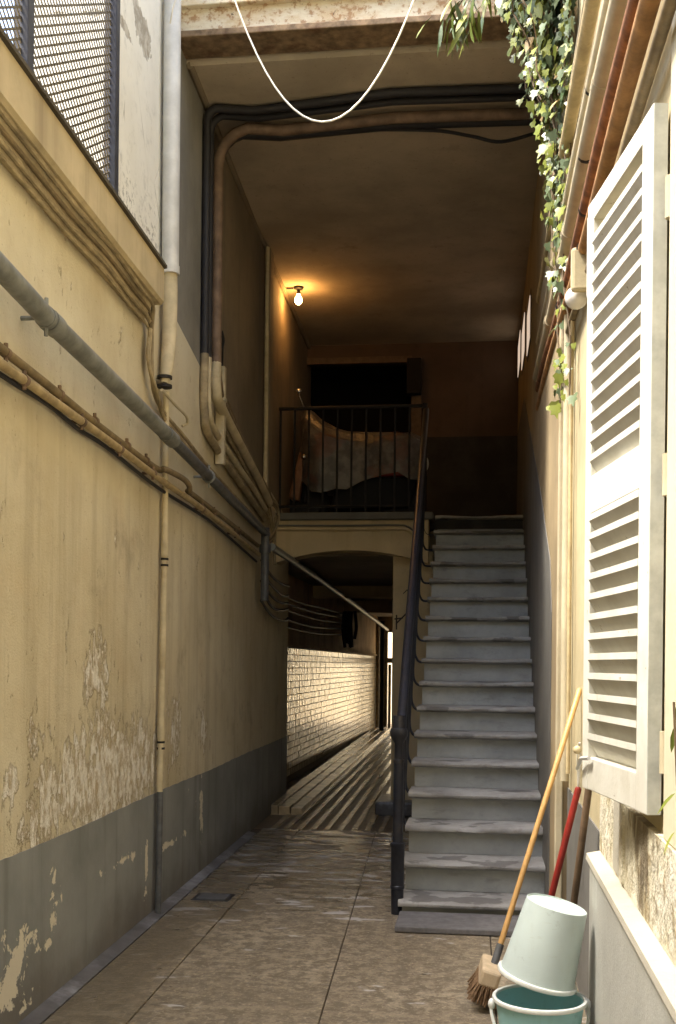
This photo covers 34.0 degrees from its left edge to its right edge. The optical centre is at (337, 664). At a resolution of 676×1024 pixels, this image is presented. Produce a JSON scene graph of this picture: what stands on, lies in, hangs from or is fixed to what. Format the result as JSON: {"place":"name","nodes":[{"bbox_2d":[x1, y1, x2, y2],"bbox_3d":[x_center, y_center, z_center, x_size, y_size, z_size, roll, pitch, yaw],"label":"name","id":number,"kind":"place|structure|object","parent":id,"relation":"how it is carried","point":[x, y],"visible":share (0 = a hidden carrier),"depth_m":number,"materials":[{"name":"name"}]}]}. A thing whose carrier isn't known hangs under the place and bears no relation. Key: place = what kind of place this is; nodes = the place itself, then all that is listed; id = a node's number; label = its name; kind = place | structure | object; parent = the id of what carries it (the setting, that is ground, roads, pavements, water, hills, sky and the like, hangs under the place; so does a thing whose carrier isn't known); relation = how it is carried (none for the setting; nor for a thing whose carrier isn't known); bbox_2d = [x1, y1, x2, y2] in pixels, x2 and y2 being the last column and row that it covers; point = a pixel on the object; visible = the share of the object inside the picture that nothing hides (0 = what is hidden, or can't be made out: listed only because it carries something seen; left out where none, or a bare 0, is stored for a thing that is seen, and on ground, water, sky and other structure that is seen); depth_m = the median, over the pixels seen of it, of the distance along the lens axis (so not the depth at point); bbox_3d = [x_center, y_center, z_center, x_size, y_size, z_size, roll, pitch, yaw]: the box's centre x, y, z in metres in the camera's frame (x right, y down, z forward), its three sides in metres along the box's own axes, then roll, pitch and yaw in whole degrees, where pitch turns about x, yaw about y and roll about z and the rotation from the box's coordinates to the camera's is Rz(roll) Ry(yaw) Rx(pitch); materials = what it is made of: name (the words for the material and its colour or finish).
{"place":"outdoors","nodes":[
{"label":"outdoors","id":0,"kind":"place"},
{"bbox_2d":[0,0,13,42],"label":"sky","id":1,"kind":"structure","parent":0,"point":[1,0],"materials":[{"name":"white"}]},
{"bbox_2d":[34,0,552,348],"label":"building","id":2,"kind":"structure","parent":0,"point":[392,237],"depth_m":7.93,"materials":[{"name":"white paint"}]},
{"bbox_2d":[157,0,180,389],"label":"downpipe","id":3,"kind":"object","parent":2,"relation":"attached to","point":[171,140],"visible":0.89,"depth_m":6.15,"materials":[{"name":"metal"}]},
{"bbox_2d":[169,0,175,23],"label":"hanging wire","id":4,"kind":"object","parent":2,"relation":"hanging from","point":[172,11],"visible":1,"depth_m":5.88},
{"bbox_2d":[286,285,303,304],"bbox_3d":[-0.418,-3.574,10.727,0.171,0.170,0.100,1,0,7],"label":"ceiling lamp","id":5,"kind":"object","parent":2,"relation":"attached to","point":[298,298],"visible":1,"depth_m":10.70,"materials":[{"name":"white glass"}]},
{"bbox_2d":[234,0,414,122],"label":"hanging wire","id":6,"kind":"object","parent":2,"relation":"hanging from","point":[353,107],"visible":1,"depth_m":5.05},
{"bbox_2d":[200,83,536,522],"bbox_3d":[-0.326,-2.443,7.828,1.646,2.414,3.392,1,0,-35],"label":"conduit","id":7,"kind":"object","parent":2,"relation":"attached to","point":[211,111],"visible":0.95,"depth_m":7.20,"materials":[{"name":"grey metal"}]},
{"bbox_2d":[211,107,540,506],"bbox_3d":[-0.256,-2.502,7.969,1.614,2.249,3.232,1,0,-37],"label":"conduit","id":8,"kind":"object","parent":2,"relation":"attached to","point":[230,138],"visible":0.9,"depth_m":7.40,"materials":[{"name":"brown metal"}]},
{"bbox_2d":[208,93,544,511],"bbox_3d":[-0.298,-2.485,7.872,1.616,2.312,3.310,1,0,-36],"label":"conduit","id":9,"kind":"object","parent":2,"relation":"attached to","point":[385,102],"visible":0.77,"depth_m":7.28,"materials":[{"name":"grey metal"}]},
{"bbox_2d":[221,119,540,506],"bbox_3d":[-0.273,-2.535,8.161,1.660,2.231,3.327,1,0,-36],"label":"conduit","id":10,"kind":"object","parent":2,"relation":"attached to","point":[440,125],"visible":0.2,"depth_m":7.40,"materials":[{"name":"brown metal"}]},
{"bbox_2d":[307,340,518,515],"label":"back wall","id":11,"kind":"structure","parent":2,"relation":"attached to","point":[467,392],"depth_m":12.49,"materials":[{"name":"brown paint"}]},
{"bbox_2d":[326,129,540,143],"bbox_3d":[0.525,-3.555,7.439,1.670,0.104,0.045,1,0,2],"label":"cable","id":12,"kind":"object","parent":2,"relation":"hanging from","point":[484,139],"visible":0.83,"depth_m":7.42,"materials":[{"name":"black rubber"}]},
{"bbox_2d":[42,828,586,1023],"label":"courtyard floor","id":13,"kind":"structure","parent":0,"point":[298,927],"depth_m":5.33,"materials":[{"name":"beige tile"}]},
{"bbox_2d":[18,831,255,1023],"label":"gutter","id":14,"kind":"object","parent":13,"relation":"on","point":[46,1009],"visible":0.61,"depth_m":5.44,"materials":[{"name":"concrete"}]},
{"bbox_2d":[0,26,310,1023],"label":"courtyard wall","id":15,"kind":"structure","parent":13,"relation":"on","point":[80,558],"depth_m":5.42,"materials":[{"name":"paint"}]},
{"bbox_2d":[0,0,119,193],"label":"screen","id":16,"kind":"object","parent":15,"relation":"attached to","point":[23,29],"visible":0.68,"depth_m":4.88,"materials":[{"name":"metal"}]},
{"bbox_2d":[0,152,169,425],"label":"cable","id":17,"kind":"object","parent":15,"relation":"attached to","point":[47,210],"visible":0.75,"depth_m":4.90,"materials":[{"name":"beige plastic"}]},
{"bbox_2d":[0,136,195,454],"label":"cable","id":18,"kind":"object","parent":15,"relation":"attached to","point":[11,154],"visible":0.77,"depth_m":4.74,"materials":[{"name":"plastic"}]},
{"bbox_2d":[0,124,207,467],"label":"cable","id":19,"kind":"object","parent":15,"relation":"attached to","point":[28,162],"visible":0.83,"depth_m":4.66,"materials":[{"name":"beige plastic"}]},
{"bbox_2d":[0,371,256,562],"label":"cable","id":20,"kind":"object","parent":15,"relation":"attached to","point":[9,380],"visible":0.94,"depth_m":5.17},
{"bbox_2d":[0,342,259,547],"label":"gas pipe","id":21,"kind":"object","parent":15,"relation":"attached to","point":[6,353],"visible":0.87,"depth_m":4.96,"materials":[{"name":"beige metal"}]},
{"bbox_2d":[0,106,259,521],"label":"cable","id":22,"kind":"object","parent":15,"relation":"attached to","point":[46,168],"visible":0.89,"depth_m":4.71,"materials":[{"name":"beige plastic"}]},
{"bbox_2d":[0,357,260,556],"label":"gas pipe","id":23,"kind":"object","parent":15,"relation":"attached to","point":[24,380],"visible":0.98,"depth_m":5.02,"materials":[{"name":"beige metal"}]},
{"bbox_2d":[0,251,270,600],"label":"drain pipe","id":24,"kind":"object","parent":15,"relation":"attached to","point":[15,284],"visible":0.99,"depth_m":4.92,"materials":[{"name":"grey metal"}]},
{"bbox_2d":[155,391,168,913],"bbox_3d":[-0.988,-0.075,6.207,0.048,2.931,0.126,1,0,7],"label":"wall pipe","id":25,"kind":"object","parent":15,"relation":"attached to","point":[161,712],"depth_m":6.21,"materials":[{"name":"beige metal"}]},
{"bbox_2d":[160,388,188,427],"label":"cable","id":26,"kind":"object","parent":25,"relation":"attached to","point":[169,398],"visible":1,"depth_m":6.33,"materials":[{"name":"beige plastic"}]},
{"bbox_2d":[215,366,226,465],"bbox_3d":[-0.813,-1.729,7.690,0.072,0.680,0.070,1,0,7],"label":"cable duct","id":27,"kind":"object","parent":15,"relation":"attached to","point":[220,422],"visible":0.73,"depth_m":7.66,"materials":[{"name":"beige plastic"}]},
{"bbox_2d":[221,331,224,365],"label":"cable","id":28,"kind":"object","parent":27,"relation":"attached to","point":[223,340],"visible":0.76,"depth_m":7.56,"materials":[{"name":"black plastic"}]},
{"bbox_2d":[226,396,273,557],"bbox_3d":[-0.708,-1.433,8.901,0.045,1.054,2.356,1,0,6],"label":"cable","id":29,"kind":"object","parent":15,"relation":"attached to","point":[236,422],"visible":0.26,"depth_m":8.20,"materials":[{"name":"beige plastic"}]},
{"bbox_2d":[226,429,275,564],"bbox_3d":[-0.710,-1.405,8.886,0.049,1.000,2.386,1,0,6],"label":"cable","id":30,"kind":"object","parent":15,"relation":"attached to","point":[231,443],"visible":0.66,"depth_m":8.74,"materials":[{"name":"plastic"}]},
{"bbox_2d":[263,246,269,484],"bbox_3d":[-0.622,-2.567,9.612,0.036,2.120,0.036,1,0,7],"label":"conduit","id":31,"kind":"object","parent":15,"relation":"attached to","point":[266,360],"visible":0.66,"depth_m":9.60,"materials":[{"name":"metal"}]},
{"bbox_2d":[269,505,278,543],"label":"cable","id":32,"kind":"object","parent":15,"relation":"attached to","point":[277,511],"visible":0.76,"depth_m":9.96,"materials":[{"name":"black rubber"}]},
{"bbox_2d":[269,502,278,541],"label":"cable","id":33,"kind":"object","parent":15,"relation":"attached to","point":[275,505],"visible":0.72,"depth_m":9.92,"materials":[{"name":"black rubber"}]},
{"bbox_2d":[269,498,279,538],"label":"cable","id":34,"kind":"object","parent":15,"relation":"attached to","point":[278,521],"visible":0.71,"depth_m":9.95,"materials":[{"name":"beige plastic"}]},
{"bbox_2d":[269,581,342,617],"bbox_3d":[-0.414,-0.721,13.510,0.276,0.121,8.309,1,0,5],"label":"cable","id":35,"kind":"object","parent":15,"relation":"attached to","point":[277,591],"visible":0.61,"depth_m":13.31,"materials":[{"name":"black rubber"}]},
{"bbox_2d":[191,893,235,900],"bbox_3d":[-0.747,1.399,6.628,0.230,0.026,0.200,1,0,7],"label":"drain cover","id":36,"kind":"object","parent":13,"relation":"on","point":[212,897],"visible":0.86,"depth_m":6.61,"materials":[{"name":"grey metal"}]},
{"bbox_2d":[395,911,518,936],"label":"threshold slab","id":37,"kind":"structure","parent":13,"relation":"on","point":[450,923],"depth_m":5.87,"materials":[{"name":"grey stone"}]},
{"bbox_2d":[398,515,544,914],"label":"staircase","id":38,"kind":"structure","parent":13,"relation":"on","point":[474,794],"depth_m":7.53,"materials":[{"name":"grey stone"}]},
{"bbox_2d":[390,407,433,914],"bbox_3d":[0.607,-0.506,8.292,0.139,3.824,4.233,1,0,7],"label":"stair railing","id":39,"kind":"object","parent":38,"relation":"on","point":[400,730],"visible":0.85,"depth_m":6.95,"materials":[{"name":"black metal"}]},
{"bbox_2d":[467,688,581,1008],"bbox_3d":[0.746,0.744,4.714,0.252,1.291,0.685,1,0,44],"label":"broom","id":40,"kind":"object","parent":13,"relation":"on","point":[484,980],"visible":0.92,"depth_m":4.63,"materials":[{"name":"yellow wood"}]},
{"bbox_2d":[488,984,590,1023],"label":"bucket","id":41,"kind":"object","parent":13,"relation":"on","point":[516,1004],"visible":0.85,"depth_m":3.69,"materials":[{"name":"plastic"}]},
{"bbox_2d":[497,893,586,996],"bbox_3d":[0.689,0.938,3.740,0.296,0.317,0.275,1,0,7],"label":"bucket","id":42,"kind":"object","parent":41,"relation":"on","point":[542,953],"visible":1,"depth_m":3.64,"materials":[{"name":"plastic"}]},
{"bbox_2d":[548,742,581,896],"bbox_3d":[0.808,0.834,4.137,0.070,1.117,0.403,1,0,-23],"label":"mop","id":43,"kind":"object","parent":13,"relation":"on","point":[565,840],"visible":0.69,"depth_m":4.08,"materials":[{"name":"red metal"}]},
{"bbox_2d":[570,788,591,904],"bbox_3d":[0.882,0.872,4.130,0.027,1.064,0.375,1,0,-7],"label":"stick","id":44,"kind":"object","parent":13,"relation":"on","point":[581,844],"visible":0.31,"depth_m":4.05,"materials":[{"name":"brown wood"}]},
{"bbox_2d":[254,724,411,832],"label":"passage floor","id":45,"kind":"structure","parent":0,"point":[353,794],"depth_m":11.33,"materials":[{"name":"grey concrete"}]},
{"bbox_2d":[270,727,390,814],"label":"stone kerb","id":46,"kind":"structure","parent":45,"relation":"on","point":[303,795],"depth_m":13.04,"materials":[{"name":"grey stone"}]},
{"bbox_2d":[287,531,435,782],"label":"passage tunnel","id":47,"kind":"structure","parent":45,"relation":"on","point":[331,692],"depth_m":15.34,"materials":[{"name":"tile"}]},
{"bbox_2d":[260,601,341,634],"bbox_3d":[-0.417,-0.480,13.509,0.268,0.146,8.310,1,0,5],"label":"cable","id":48,"kind":"object","parent":47,"relation":"attached to","point":[271,614],"visible":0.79,"depth_m":11.06,"materials":[{"name":"black rubber"}]},
{"bbox_2d":[260,580,341,623],"bbox_3d":[-0.415,-0.652,13.510,0.267,0.132,8.310,1,0,5],"label":"cable","id":49,"kind":"object","parent":47,"relation":"attached to","point":[275,599],"visible":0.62,"depth_m":13.25,"materials":[{"name":"black rubber"}]},
{"bbox_2d":[260,559,342,613],"bbox_3d":[-0.412,-0.819,13.509,0.275,0.147,8.309,1,0,5],"label":"cable","id":50,"kind":"object","parent":47,"relation":"attached to","point":[278,581],"visible":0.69,"depth_m":13.25,"materials":[{"name":"black rubber"}]},
{"bbox_2d":[267,601,342,628],"bbox_3d":[-0.409,-0.563,13.508,0.272,0.152,8.310,1,0,5],"label":"cable","id":51,"kind":"object","parent":47,"relation":"attached to","point":[276,609],"visible":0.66,"depth_m":13.21,"materials":[{"name":"black rubber"}]},
{"bbox_2d":[270,543,388,630],"bbox_3d":[0.255,-0.877,16.505,0.082,0.304,14.202,1,0,7],"label":"drain pipe","id":52,"kind":"object","parent":47,"relation":"attached to","point":[283,554],"visible":0.95,"depth_m":12.10,"materials":[{"name":"grey metal"}]},
{"bbox_2d":[341,611,357,647],"bbox_3d":[0.156,-0.559,17.645,0.217,0.586,0.471,1,0,-15],"label":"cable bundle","id":53,"kind":"object","parent":47,"relation":"attached to","point":[348,636],"visible":1,"depth_m":17.51,"materials":[{"name":"black rubber"}]},
{"bbox_2d":[375,623,379,726],"bbox_3d":[0.849,0.259,23.686,0.080,2.300,0.080,1,0,7],"label":"tunnel conduit","id":54,"kind":"object","parent":47,"relation":"attached to","point":[377,673],"visible":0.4,"depth_m":23.65,"materials":[{"name":"metal"}]},
{"bbox_2d":[275,512,522,816],"bbox_3d":[0.486,-0.006,11.457,2.729,2.842,2.250,1,0,7],"label":"landing","id":55,"kind":"object","parent":45,"relation":"on","point":[299,536],"visible":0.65,"depth_m":10.48,"materials":[{"name":"grey paint"}]},
{"bbox_2d":[278,403,427,512],"bbox_3d":[0.135,-1.929,10.459,1.408,1.060,0.052,1,0,6],"label":"landing railing","id":56,"kind":"object","parent":55,"relation":"on","point":[352,407],"visible":0.9,"depth_m":10.46,"materials":[{"name":"black metal"}]},
{"bbox_2d":[289,388,428,512],"bbox_3d":[0.194,-2.120,11.371,1.496,1.384,0.572,1,0,7],"label":"covered scooter","id":57,"kind":"object","parent":55,"relation":"on","point":[358,467],"visible":0.59,"depth_m":11.18,"materials":[{"name":"beige fabric"}]},
{"bbox_3d":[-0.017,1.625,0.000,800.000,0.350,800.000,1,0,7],"label":"ground","id":58,"kind":"structure","parent":0,"visible":0},
{"bbox_2d":[388,632,391,709],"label":"house","id":59,"kind":"structure","parent":58,"relation":"on","point":[389,644],"depth_m":34.36,"materials":[{"name":"paint"}]},
{"bbox_2d":[517,0,675,1023],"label":"building","id":60,"kind":"structure","parent":58,"relation":"on","point":[626,972],"depth_m":4.36,"materials":[{"name":"beige paint"}]},
{"bbox_2d":[518,326,520,380],"bbox_3d":[1.953,-3.345,11.928,0.010,0.410,0.730,1,0,7],"label":"window","id":61,"kind":"structure","parent":60,"relation":"in","point":[519,344],"depth_m":11.71,"materials":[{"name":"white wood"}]},
{"bbox_2d":[521,307,525,372],"bbox_3d":[1.794,-3.121,10.713,0.010,0.440,0.780,1,0,7],"label":"window","id":62,"kind":"structure","parent":60,"relation":"in","point":[524,321],"depth_m":10.55,"materials":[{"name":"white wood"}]},
{"bbox_2d":[527,290,530,361],"bbox_3d":[1.628,-2.888,9.453,0.010,0.430,0.640,1,0,7],"label":"window","id":63,"kind":"structure","parent":60,"relation":"in","point":[529,306],"depth_m":9.31,"materials":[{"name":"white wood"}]},
{"bbox_2d":[495,0,577,419],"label":"ivy","id":64,"kind":"object","parent":60,"relation":"attached to","point":[545,60],"visible":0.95,"depth_m":5.47,"materials":[{"name":"green plant"}]},
{"bbox_2d":[416,0,496,59],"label":"leafy branch","id":65,"kind":"object","parent":64,"relation":"attached to","point":[460,33],"visible":0.98,"depth_m":5.87,"materials":[{"name":"green plant"}]},
{"bbox_2d":[560,258,571,780],"bbox_3d":[1.091,-0.672,5.275,0.045,2.467,0.266,1,0,10],"label":"corner pipe","id":66,"kind":"object","parent":60,"relation":"attached to","point":[564,776],"visible":0.44,"depth_m":5.36,"materials":[{"name":"metal"}]},
{"bbox_2d":[551,0,584,195],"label":"wall conduit","id":67,"kind":"object","parent":60,"relation":"attached to","point":[575,49],"depth_m":4.81,"materials":[{"name":"beige metal"}]},
{"bbox_2d":[536,0,600,303],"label":"wall conduit","id":68,"kind":"object","parent":60,"relation":"attached to","point":[586,32],"depth_m":4.72,"materials":[{"name":"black metal"}]},
{"bbox_2d":[566,320,574,773],"bbox_3d":[1.086,-0.542,5.178,0.022,2.107,0.164,1,0,9],"label":"corner pipe","id":69,"kind":"object","parent":60,"relation":"attached to","point":[569,567],"visible":0.9,"depth_m":5.21,"materials":[{"name":"metal"}]},
{"bbox_2d":[536,0,608,344],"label":"wall conduit","id":70,"kind":"object","parent":60,"relation":"attached to","point":[603,13],"depth_m":4.39,"materials":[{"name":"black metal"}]},
{"bbox_2d":[565,248,586,309],"bbox_3d":[0.980,-1.557,4.476,0.121,0.226,0.126,1,0,7],"label":"wall lamp","id":71,"kind":"object","parent":60,"relation":"attached to","point":[575,297],"visible":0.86,"depth_m":4.42,"materials":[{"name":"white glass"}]},
{"bbox_2d":[533,0,627,381],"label":"wall conduit","id":72,"kind":"object","parent":60,"relation":"attached to","point":[616,9],"depth_m":3.98,"materials":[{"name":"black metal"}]},
{"bbox_2d":[535,0,638,391],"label":"wall conduit","id":73,"kind":"object","parent":60,"relation":"attached to","point":[618,59],"depth_m":3.66,"materials":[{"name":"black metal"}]},
{"bbox_2d":[535,0,660,410],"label":"wall conduit","id":74,"kind":"object","parent":60,"relation":"attached to","point":[643,24],"depth_m":3.14,"materials":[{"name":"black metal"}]},
{"bbox_2d":[565,0,675,333],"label":"wall conduit","id":75,"kind":"object","parent":60,"relation":"attached to","point":[666,16],"depth_m":2.75,"materials":[{"name":"black metal"}]},
{"bbox_2d":[573,103,669,814],"bbox_3d":[0.763,-0.495,2.912,0.060,1.717,0.782,1,0,-4],"label":"window shutter","id":76,"kind":"object","parent":60,"relation":"attached to","point":[622,758],"depth_m":2.87,"materials":[{"name":"white paint"}]},
{"bbox_2d":[658,702,675,855],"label":"weed","id":77,"kind":"object","parent":60,"relation":"on","point":[673,740],"visible":1,"depth_m":2.31,"materials":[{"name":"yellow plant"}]}
]}

